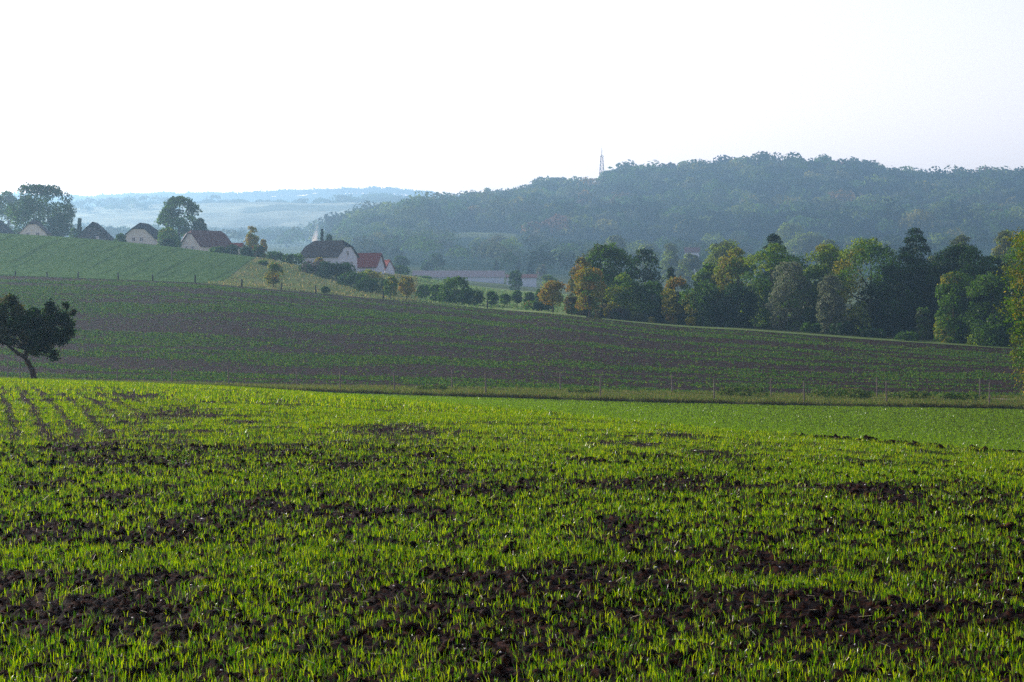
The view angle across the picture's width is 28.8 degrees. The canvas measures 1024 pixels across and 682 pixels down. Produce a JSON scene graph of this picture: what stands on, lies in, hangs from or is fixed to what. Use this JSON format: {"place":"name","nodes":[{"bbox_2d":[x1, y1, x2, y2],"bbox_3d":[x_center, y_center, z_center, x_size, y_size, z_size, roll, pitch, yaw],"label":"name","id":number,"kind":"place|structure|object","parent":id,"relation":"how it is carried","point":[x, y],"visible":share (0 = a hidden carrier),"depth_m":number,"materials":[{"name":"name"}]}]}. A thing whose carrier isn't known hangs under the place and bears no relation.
{"place":"outdoors","nodes":[
{"label":"outdoors","id":0,"kind":"place"},
{"bbox_2d":[0,233,256,282],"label":"hillside field","id":1,"kind":"structure","parent":0,"point":[41,255],"depth_m":380.81,"materials":[{"name":"green plant"}]},
{"bbox_2d":[1,258,420,301],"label":"pasture","id":2,"kind":"structure","parent":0,"point":[265,270],"depth_m":374.74,"materials":[{"name":"green plant"}]},
{"bbox_2d":[17,219,51,235],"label":"house","id":3,"kind":"structure","parent":2,"relation":"on","point":[34,227],"depth_m":501.29,"materials":[{"name":"white paint"}]},
{"bbox_2d":[4,182,76,236],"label":"tree","id":4,"kind":"object","parent":2,"relation":"on","point":[26,207],"visible":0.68,"depth_m":576.98,"materials":[{"name":"green plant"}]},
{"bbox_2d":[46,214,69,236],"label":"tree","id":5,"kind":"object","parent":2,"relation":"on","point":[55,229],"visible":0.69,"depth_m":570.01,"materials":[{"name":"green plant"}]},
{"bbox_2d":[76,222,114,240],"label":"house","id":6,"kind":"structure","parent":2,"relation":"on","point":[93,230],"depth_m":503.98,"materials":[{"name":"tile"}]},
{"bbox_2d":[125,223,165,244],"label":"house","id":7,"kind":"structure","parent":2,"relation":"on","point":[144,233],"depth_m":500.81,"materials":[{"name":"paint"}]},
{"bbox_2d":[157,227,181,247],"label":"tree","id":8,"kind":"object","parent":2,"relation":"on","point":[169,230],"visible":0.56,"depth_m":486.14,"materials":[{"name":"green plant"}]},
{"bbox_2d":[154,195,202,240],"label":"tree","id":9,"kind":"object","parent":2,"relation":"on","point":[165,218],"visible":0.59,"depth_m":578.42,"materials":[{"name":"green plant"}]},
{"bbox_2d":[191,218,207,229],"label":"tree","id":10,"kind":"object","parent":2,"relation":"on","point":[199,224],"visible":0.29,"depth_m":570.76,"materials":[{"name":"green plant"}]},
{"bbox_2d":[181,230,231,252],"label":"house","id":11,"kind":"structure","parent":2,"relation":"on","point":[204,240],"depth_m":498.96,"materials":[{"name":"brown tile"}]},
{"bbox_2d":[243,226,259,251],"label":"tree","id":12,"kind":"object","parent":2,"relation":"on","point":[251,239],"visible":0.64,"depth_m":486.35,"materials":[{"name":"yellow plant"}]},
{"bbox_2d":[251,245,265,257],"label":"bush","id":13,"kind":"object","parent":2,"relation":"on","point":[259,251],"visible":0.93,"depth_m":448.65,"materials":[{"name":"green plant"}]},
{"bbox_2d":[264,262,283,285],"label":"tree","id":14,"kind":"object","parent":2,"relation":"on","point":[272,276],"visible":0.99,"depth_m":339.02,"materials":[{"name":"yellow plant"}]},
{"bbox_2d":[281,253,304,264],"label":"bush","id":15,"kind":"object","parent":2,"relation":"on","point":[288,258],"visible":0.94,"depth_m":434.87,"materials":[{"name":"green plant"}]},
{"bbox_2d":[298,259,330,274],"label":"bush","id":16,"kind":"object","parent":2,"relation":"on","point":[306,266],"visible":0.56,"depth_m":402.73,"materials":[{"name":"green plant"}]},
{"bbox_2d":[315,261,355,279],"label":"bush","id":17,"kind":"object","parent":2,"relation":"on","point":[334,269],"visible":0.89,"depth_m":395.25,"materials":[{"name":"green plant"}]},
{"bbox_2d":[337,269,368,286],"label":"bush","id":18,"kind":"object","parent":2,"relation":"on","point":[350,278],"visible":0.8,"depth_m":383.40,"materials":[{"name":"green plant"}]},
{"bbox_2d":[353,276,385,291],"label":"bush","id":19,"kind":"object","parent":2,"relation":"on","point":[364,284],"visible":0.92,"depth_m":370.45,"materials":[{"name":"green plant"}]},
{"bbox_2d":[357,253,386,273],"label":"house","id":20,"kind":"structure","parent":2,"relation":"on","point":[373,261],"depth_m":481.42,"materials":[{"name":"red tile"}]},
{"bbox_2d":[383,276,398,298],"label":"tree","id":21,"kind":"object","parent":2,"relation":"on","point":[390,285],"visible":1,"depth_m":344.31,"materials":[{"name":"green plant"}]},
{"bbox_2d":[397,276,415,298],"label":"tree","id":22,"kind":"object","parent":2,"relation":"on","point":[407,287],"visible":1,"depth_m":346.05,"materials":[{"name":"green plant"}]},
{"bbox_2d":[301,240,359,272],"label":"house","id":23,"kind":"structure","parent":0,"point":[335,251],"depth_m":447.45,"materials":[{"name":"tile"}]},
{"bbox_2d":[208,257,601,316],"bbox_3d":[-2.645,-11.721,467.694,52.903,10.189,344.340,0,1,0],"label":"meadow","id":24,"kind":"structure","parent":0,"point":[542,311],"depth_m":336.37,"materials":[{"name":"green plant"}]},
{"bbox_2d":[415,284,431,297],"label":"bush","id":25,"kind":"object","parent":24,"relation":"on","point":[421,293],"visible":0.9,"depth_m":371.00,"materials":[{"name":"green plant"}]},
{"bbox_2d":[428,284,443,301],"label":"bush","id":26,"kind":"object","parent":24,"relation":"on","point":[434,289],"visible":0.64,"depth_m":354.84,"materials":[{"name":"green plant"}]},
{"bbox_2d":[435,275,472,302],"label":"bush","id":27,"kind":"object","parent":24,"relation":"on","point":[448,296],"visible":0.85,"depth_m":350.30,"materials":[{"name":"green plant"}]},
{"bbox_2d":[456,289,484,304],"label":"bush","id":28,"kind":"object","parent":24,"relation":"on","point":[468,295],"visible":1,"depth_m":346.01,"materials":[{"name":"green plant"}]},
{"bbox_2d":[508,270,522,290],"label":"tree","id":29,"kind":"object","parent":24,"relation":"on","point":[515,279],"visible":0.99,"depth_m":580.63,"materials":[{"name":"green plant"}]},
{"bbox_2d":[524,299,555,310],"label":"bush","id":30,"kind":"object","parent":24,"relation":"on","point":[539,305],"visible":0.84,"depth_m":328.64,"materials":[{"name":"green plant"}]},
{"bbox_2d":[537,280,564,312],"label":"tree","id":31,"kind":"object","parent":24,"relation":"on","point":[550,290],"visible":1,"depth_m":316.81,"materials":[{"name":"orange plant"}]},
{"bbox_2d":[563,296,579,314],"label":"bush","id":32,"kind":"object","parent":24,"relation":"on","point":[571,301],"visible":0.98,"depth_m":307.40,"materials":[{"name":"green plant"}]},
{"bbox_2d":[565,257,595,315],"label":"tree","id":33,"kind":"object","parent":24,"relation":"on","point":[578,262],"visible":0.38,"depth_m":311.22,"materials":[{"name":"green plant"}]},
{"bbox_2d":[0,415,1022,681],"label":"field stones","id":34,"kind":"object","parent":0,"point":[474,513],"visible":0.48,"depth_m":21.44,"materials":[{"name":"grey stone"}]},
{"bbox_2d":[0,381,1023,681],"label":"crop field soil","id":35,"kind":"structure","parent":0,"point":[796,621],"depth_m":16.42,"materials":[{"name":"brown soil"}]},
{"bbox_2d":[3,403,1018,680],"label":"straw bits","id":36,"kind":"object","parent":35,"relation":"on","point":[499,527],"visible":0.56,"depth_m":20.41,"materials":[{"name":"beige plant"}]},
{"bbox_2d":[0,377,1023,681],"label":"cereal crop","id":37,"kind":"object","parent":35,"relation":"on","point":[362,415],"visible":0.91,"depth_m":20.83,"materials":[{"name":"green plant"}]},
{"bbox_2d":[0,405,1023,681],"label":"soil clods","id":38,"kind":"object","parent":35,"relation":"on","point":[506,657],"visible":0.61,"depth_m":17.93,"materials":[{"name":"brown soil"}]},
{"bbox_2d":[0,276,1023,396],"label":"ploughed field","id":39,"kind":"structure","parent":0,"point":[185,325],"depth_m":228.72,"materials":[{"name":"soil"}]},
{"bbox_2d":[0,275,1023,396],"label":"seedling rows","id":40,"kind":"object","parent":39,"relation":"on","point":[465,382],"visible":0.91,"depth_m":224.57,"materials":[{"name":"green plant"}]},
{"bbox_2d":[0,182,1023,303],"bbox_3d":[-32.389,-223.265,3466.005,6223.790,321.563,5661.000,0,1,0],"label":"hills","id":41,"kind":"structure","parent":0,"point":[236,216],"depth_m":2114.23,"materials":[{"name":"blue"}]},
{"bbox_2d":[0,190,18,233],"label":"tree","id":42,"kind":"object","parent":41,"relation":"on","point":[9,198],"visible":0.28,"depth_m":805.27,"materials":[{"name":"green plant"}]},
{"bbox_2d":[10,223,314,247],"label":"valley copses","id":43,"kind":"object","parent":41,"relation":"on","point":[279,235],"visible":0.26,"depth_m":1854.40,"materials":[{"name":"plant"}]},
{"bbox_2d":[2,194,416,233],"bbox_3d":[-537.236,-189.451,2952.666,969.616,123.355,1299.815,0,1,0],"label":"slope copses","id":44,"kind":"object","parent":41,"relation":"on","point":[145,205],"visible":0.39,"depth_m":3379.88,"materials":[{"name":"wood"}]},
{"bbox_2d":[0,186,460,200],"bbox_3d":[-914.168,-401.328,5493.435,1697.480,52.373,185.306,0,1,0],"label":"hill wood","id":45,"kind":"object","parent":41,"relation":"on","point":[304,192],"visible":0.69,"depth_m":5445.39,"materials":[{"name":"green plant"}]},
{"bbox_2d":[75,191,405,207],"bbox_3d":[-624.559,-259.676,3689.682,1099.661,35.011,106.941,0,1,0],"label":"ridge trees","id":46,"kind":"object","parent":41,"relation":"on","point":[378,196],"visible":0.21,"depth_m":3665.53,"materials":[{"name":"green wood"}]},
{"bbox_2d":[392,256,409,274],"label":"tree","id":47,"kind":"object","parent":41,"relation":"on","point":[401,260],"visible":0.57,"depth_m":767.21,"materials":[{"name":"green plant"}]},
{"bbox_2d":[428,253,444,270],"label":"tree","id":48,"kind":"object","parent":41,"relation":"on","point":[437,259],"visible":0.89,"depth_m":899.06,"materials":[{"name":"green plant"}]},
{"bbox_2d":[412,271,504,283],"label":"barn","id":49,"kind":"structure","parent":41,"relation":"on","point":[489,276],"depth_m":802.02,"materials":[{"name":"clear glass"}]},
{"bbox_2d":[506,274,536,286],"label":"barn","id":50,"kind":"structure","parent":41,"relation":"on","point":[528,280],"depth_m":787.49,"materials":[{"name":"white tile"}]},
{"bbox_2d":[521,221,541,238],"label":"tree","id":51,"kind":"object","parent":41,"relation":"on","point":[531,227],"visible":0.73,"depth_m":1427.53,"materials":[{"name":"green plant"}]},
{"bbox_2d":[602,235,628,277],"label":"tree","id":52,"kind":"object","parent":41,"relation":"on","point":[619,241],"visible":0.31,"depth_m":952.43,"materials":[{"name":"green plant"}]},
{"bbox_2d":[635,244,659,281],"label":"tree","id":53,"kind":"object","parent":41,"relation":"on","point":[647,246],"visible":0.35,"depth_m":917.00,"materials":[{"name":"green plant"}]},
{"bbox_2d":[302,151,1023,243],"bbox_3d":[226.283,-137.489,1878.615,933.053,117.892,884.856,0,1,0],"label":"hill wood","id":54,"kind":"object","parent":41,"relation":"on","point":[826,193],"visible":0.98,"depth_m":1677.83,"materials":[{"name":"green plant"}]},
{"bbox_2d":[310,218,1023,280],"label":"valley wood","id":55,"kind":"object","parent":41,"relation":"on","point":[380,239],"visible":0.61,"depth_m":1193.49,"materials":[{"name":"green plant"}]},
{"bbox_2d":[660,242,679,289],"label":"tree","id":56,"kind":"object","parent":41,"relation":"on","point":[671,258],"visible":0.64,"depth_m":804.95,"materials":[{"name":"green plant"}]},
{"bbox_2d":[675,253,702,291],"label":"tree","id":57,"kind":"object","parent":41,"relation":"on","point":[685,271],"visible":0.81,"depth_m":730.29,"materials":[{"name":"green plant"}]},
{"bbox_2d":[767,222,804,255],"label":"tree","id":58,"kind":"object","parent":41,"relation":"on","point":[786,232],"visible":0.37,"depth_m":1226.97,"materials":[{"name":"green plant"}]},
{"bbox_2d":[784,231,826,264],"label":"tree","id":59,"kind":"object","parent":41,"relation":"on","point":[807,242],"visible":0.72,"depth_m":1121.26,"materials":[{"name":"green plant"}]},
{"bbox_2d":[0,0,1023,196],"label":"sky","id":60,"kind":"structure","parent":0,"point":[97,97],"materials":[{"name":"white"}]},
{"bbox_2d":[0,377,1023,450],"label":"field","id":61,"kind":"structure","parent":0,"point":[896,417],"depth_m":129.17,"materials":[{"name":"green plant"}]},
{"bbox_2d":[993,221,1023,401],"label":"tree","id":62,"kind":"object","parent":61,"relation":"on","point":[1013,305],"visible":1,"depth_m":134.39,"materials":[{"name":"green plant"}]},
{"bbox_2d":[179,383,1023,408],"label":"verge","id":63,"kind":"structure","parent":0,"point":[748,403],"depth_m":148.69,"materials":[{"name":"green plant"}]},
{"bbox_2d":[0,361,1022,396],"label":"wire fence","id":64,"kind":"object","parent":63,"relation":"on","point":[672,377],"visible":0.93,"depth_m":165.63,"materials":[{"name":"brown wood"}]},
{"bbox_2d":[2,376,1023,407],"bbox_3d":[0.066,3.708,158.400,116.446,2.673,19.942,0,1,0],"label":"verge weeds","id":65,"kind":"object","parent":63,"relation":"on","point":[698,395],"visible":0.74,"depth_m":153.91,"materials":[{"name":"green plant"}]},
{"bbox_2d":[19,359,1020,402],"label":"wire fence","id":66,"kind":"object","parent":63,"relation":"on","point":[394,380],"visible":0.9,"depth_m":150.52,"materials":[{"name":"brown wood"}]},
{"bbox_2d":[715,386,768,396],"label":"weed bush","id":67,"kind":"object","parent":63,"relation":"on","point":[726,391],"visible":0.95,"depth_m":158.34,"materials":[{"name":"green plant"}]},
{"bbox_2d":[808,387,873,398],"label":"weed bush","id":68,"kind":"object","parent":63,"relation":"on","point":[853,392],"visible":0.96,"depth_m":158.29,"materials":[{"name":"green plant"}]},
{"bbox_2d":[884,391,933,398],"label":"weed bush","id":69,"kind":"object","parent":63,"relation":"on","point":[911,394],"visible":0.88,"depth_m":158.47,"materials":[{"name":"green plant"}]},
{"bbox_2d":[937,391,985,399],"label":"weed bush","id":70,"kind":"object","parent":63,"relation":"on","point":[956,395],"visible":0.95,"depth_m":158.35,"materials":[{"name":"green plant"}]},
{"bbox_2d":[586,304,1023,348],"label":"woodland floor","id":71,"kind":"structure","parent":0,"point":[930,338],"depth_m":281.55,"materials":[{"name":"green plant"}]},
{"bbox_2d":[571,267,606,316],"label":"tree","id":72,"kind":"object","parent":71,"relation":"on","point":[588,277],"visible":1,"depth_m":299.14,"materials":[{"name":"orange plant"}]},
{"bbox_2d":[575,240,634,316],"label":"tree","id":73,"kind":"object","parent":71,"relation":"on","point":[599,252],"visible":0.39,"depth_m":315.83,"materials":[{"name":"green plant"}]},
{"bbox_2d":[606,307,630,319],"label":"bush","id":74,"kind":"object","parent":71,"relation":"on","point":[621,312],"visible":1,"depth_m":297.13,"materials":[{"name":"green plant"}]},
{"bbox_2d":[601,272,645,319],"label":"tree","id":75,"kind":"object","parent":71,"relation":"on","point":[621,295],"visible":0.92,"depth_m":299.56,"materials":[{"name":"green plant"}]},
{"bbox_2d":[625,248,664,310],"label":"tree","id":76,"kind":"object","parent":71,"relation":"on","point":[637,259],"visible":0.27,"depth_m":320.79,"materials":[{"name":"green plant"}]},
{"bbox_2d":[635,280,669,321],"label":"tree","id":77,"kind":"object","parent":71,"relation":"on","point":[649,309],"visible":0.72,"depth_m":298.52,"materials":[{"name":"green plant"}]},
{"bbox_2d":[660,276,694,323],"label":"tree","id":78,"kind":"object","parent":71,"relation":"on","point":[674,314],"visible":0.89,"depth_m":295.10,"materials":[{"name":"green plant"}]},
{"bbox_2d":[677,281,721,325],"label":"tree","id":79,"kind":"object","parent":71,"relation":"on","point":[705,303],"visible":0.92,"depth_m":290.39,"materials":[{"name":"green plant"}]},
{"bbox_2d":[691,263,722,320],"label":"tree","id":80,"kind":"object","parent":71,"relation":"on","point":[707,269],"visible":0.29,"depth_m":307.36,"materials":[{"name":"green plant"}]},
{"bbox_2d":[702,239,741,286],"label":"tree","id":81,"kind":"object","parent":71,"relation":"on","point":[718,250],"visible":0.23,"depth_m":418.13,"materials":[{"name":"green plant"}]},
{"bbox_2d":[711,247,757,323],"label":"tree","id":82,"kind":"object","parent":71,"relation":"on","point":[730,267],"visible":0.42,"depth_m":303.50,"materials":[{"name":"green plant"}]},
{"bbox_2d":[713,283,759,326],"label":"tree","id":83,"kind":"object","parent":71,"relation":"on","point":[725,301],"visible":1,"depth_m":288.34,"materials":[{"name":"green plant"}]},
{"bbox_2d":[759,233,786,309],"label":"tree","id":84,"kind":"object","parent":71,"relation":"on","point":[774,238],"visible":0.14,"depth_m":302.54,"materials":[{"name":"green plant"}]},
{"bbox_2d":[740,242,808,327],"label":"tree","id":85,"kind":"object","parent":71,"relation":"on","point":[762,317],"visible":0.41,"depth_m":294.43,"materials":[{"name":"green plant"}]},
{"bbox_2d":[762,261,814,330],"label":"tree","id":86,"kind":"object","parent":71,"relation":"on","point":[782,319],"visible":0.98,"depth_m":282.38,"materials":[{"name":"green plant"}]},
{"bbox_2d":[800,322,821,332],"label":"bush","id":87,"kind":"object","parent":71,"relation":"on","point":[809,328],"visible":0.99,"depth_m":273.48,"materials":[{"name":"green plant"}]},
{"bbox_2d":[602,318,1022,348],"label":"grass strip","id":88,"kind":"object","parent":71,"relation":"on","point":[918,341],"depth_m":266.35,"materials":[{"name":"green plant"}]},
{"bbox_2d":[894,330,918,340],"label":"bush","id":89,"kind":"object","parent":88,"relation":"on","point":[909,336],"visible":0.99,"depth_m":261.85,"materials":[{"name":"green plant"}]},
{"bbox_2d":[791,263,835,324],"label":"tree","id":90,"kind":"object","parent":71,"relation":"on","point":[815,272],"visible":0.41,"depth_m":283.67,"materials":[{"name":"green plant"}]},
{"bbox_2d":[804,243,856,322],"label":"tree","id":91,"kind":"object","parent":71,"relation":"on","point":[829,257],"visible":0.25,"depth_m":298.52,"materials":[{"name":"green plant"}]},
{"bbox_2d":[814,274,847,332],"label":"tree","id":92,"kind":"object","parent":71,"relation":"on","point":[835,303],"visible":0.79,"depth_m":276.40,"materials":[{"name":"green plant"}]},
{"bbox_2d":[829,320,854,335],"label":"bush","id":93,"kind":"object","parent":71,"relation":"on","point":[845,327],"visible":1,"depth_m":269.77,"materials":[{"name":"green plant"}]},
{"bbox_2d":[823,237,914,333],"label":"tree","id":94,"kind":"object","parent":71,"relation":"on","point":[865,252],"visible":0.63,"depth_m":281.36,"materials":[{"name":"green plant"}]},
{"bbox_2d":[857,327,886,337],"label":"bush","id":95,"kind":"object","parent":71,"relation":"on","point":[870,332],"visible":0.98,"depth_m":267.10,"materials":[{"name":"green plant"}]},
{"bbox_2d":[864,253,940,335],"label":"tree","id":96,"kind":"object","parent":71,"relation":"on","point":[918,273],"visible":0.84,"depth_m":277.01,"materials":[{"name":"green plant"}]},
{"bbox_2d":[897,228,933,329],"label":"tree","id":97,"kind":"object","parent":71,"relation":"on","point":[905,250],"visible":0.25,"depth_m":287.21,"materials":[{"name":"green plant"}]},
{"bbox_2d":[914,307,932,338],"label":"bush","id":98,"kind":"object","parent":71,"relation":"on","point":[923,333],"visible":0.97,"depth_m":271.51,"materials":[{"name":"green plant"}]},
{"bbox_2d":[932,271,979,342],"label":"tree","id":99,"kind":"object","parent":71,"relation":"on","point":[946,330],"visible":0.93,"depth_m":260.80,"materials":[{"name":"green plant"}]},
{"bbox_2d":[919,242,997,337],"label":"tree","id":100,"kind":"object","parent":71,"relation":"on","point":[970,254],"visible":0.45,"depth_m":274.89,"materials":[{"name":"green plant"}]},
{"bbox_2d":[949,234,974,314],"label":"tree","id":101,"kind":"object","parent":71,"relation":"on","point":[963,239],"visible":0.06,"depth_m":428.72,"materials":[{"name":"green plant"}]},
{"bbox_2d":[961,271,1022,346],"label":"tree","id":102,"kind":"object","parent":71,"relation":"on","point":[981,286],"visible":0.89,"depth_m":256.83,"materials":[{"name":"green plant"}]},
{"bbox_2d":[971,255,1016,334],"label":"tree","id":103,"kind":"object","parent":71,"relation":"on","point":[998,260],"visible":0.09,"depth_m":283.86,"materials":[{"name":"green plant"}]},
{"bbox_2d":[991,229,1021,275],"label":"tree","id":104,"kind":"object","parent":71,"relation":"on","point":[1003,241],"visible":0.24,"depth_m":419.15,"materials":[{"name":"green plant"}]},
{"bbox_2d":[1000,229,1023,339],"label":"tree","id":105,"kind":"object","parent":71,"relation":"on","point":[1009,256],"visible":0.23,"depth_m":275.14,"materials":[{"name":"green plant"}]},
{"bbox_3d":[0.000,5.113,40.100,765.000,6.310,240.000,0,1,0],"label":"ground","id":106,"kind":"structure","parent":0,"visible":0},
{"bbox_2d":[0,292,78,378],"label":"fruit tree","id":107,"kind":"object","parent":106,"relation":"on","point":[24,326],"visible":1,"depth_m":99.38,"materials":[{"name":"green plant"}]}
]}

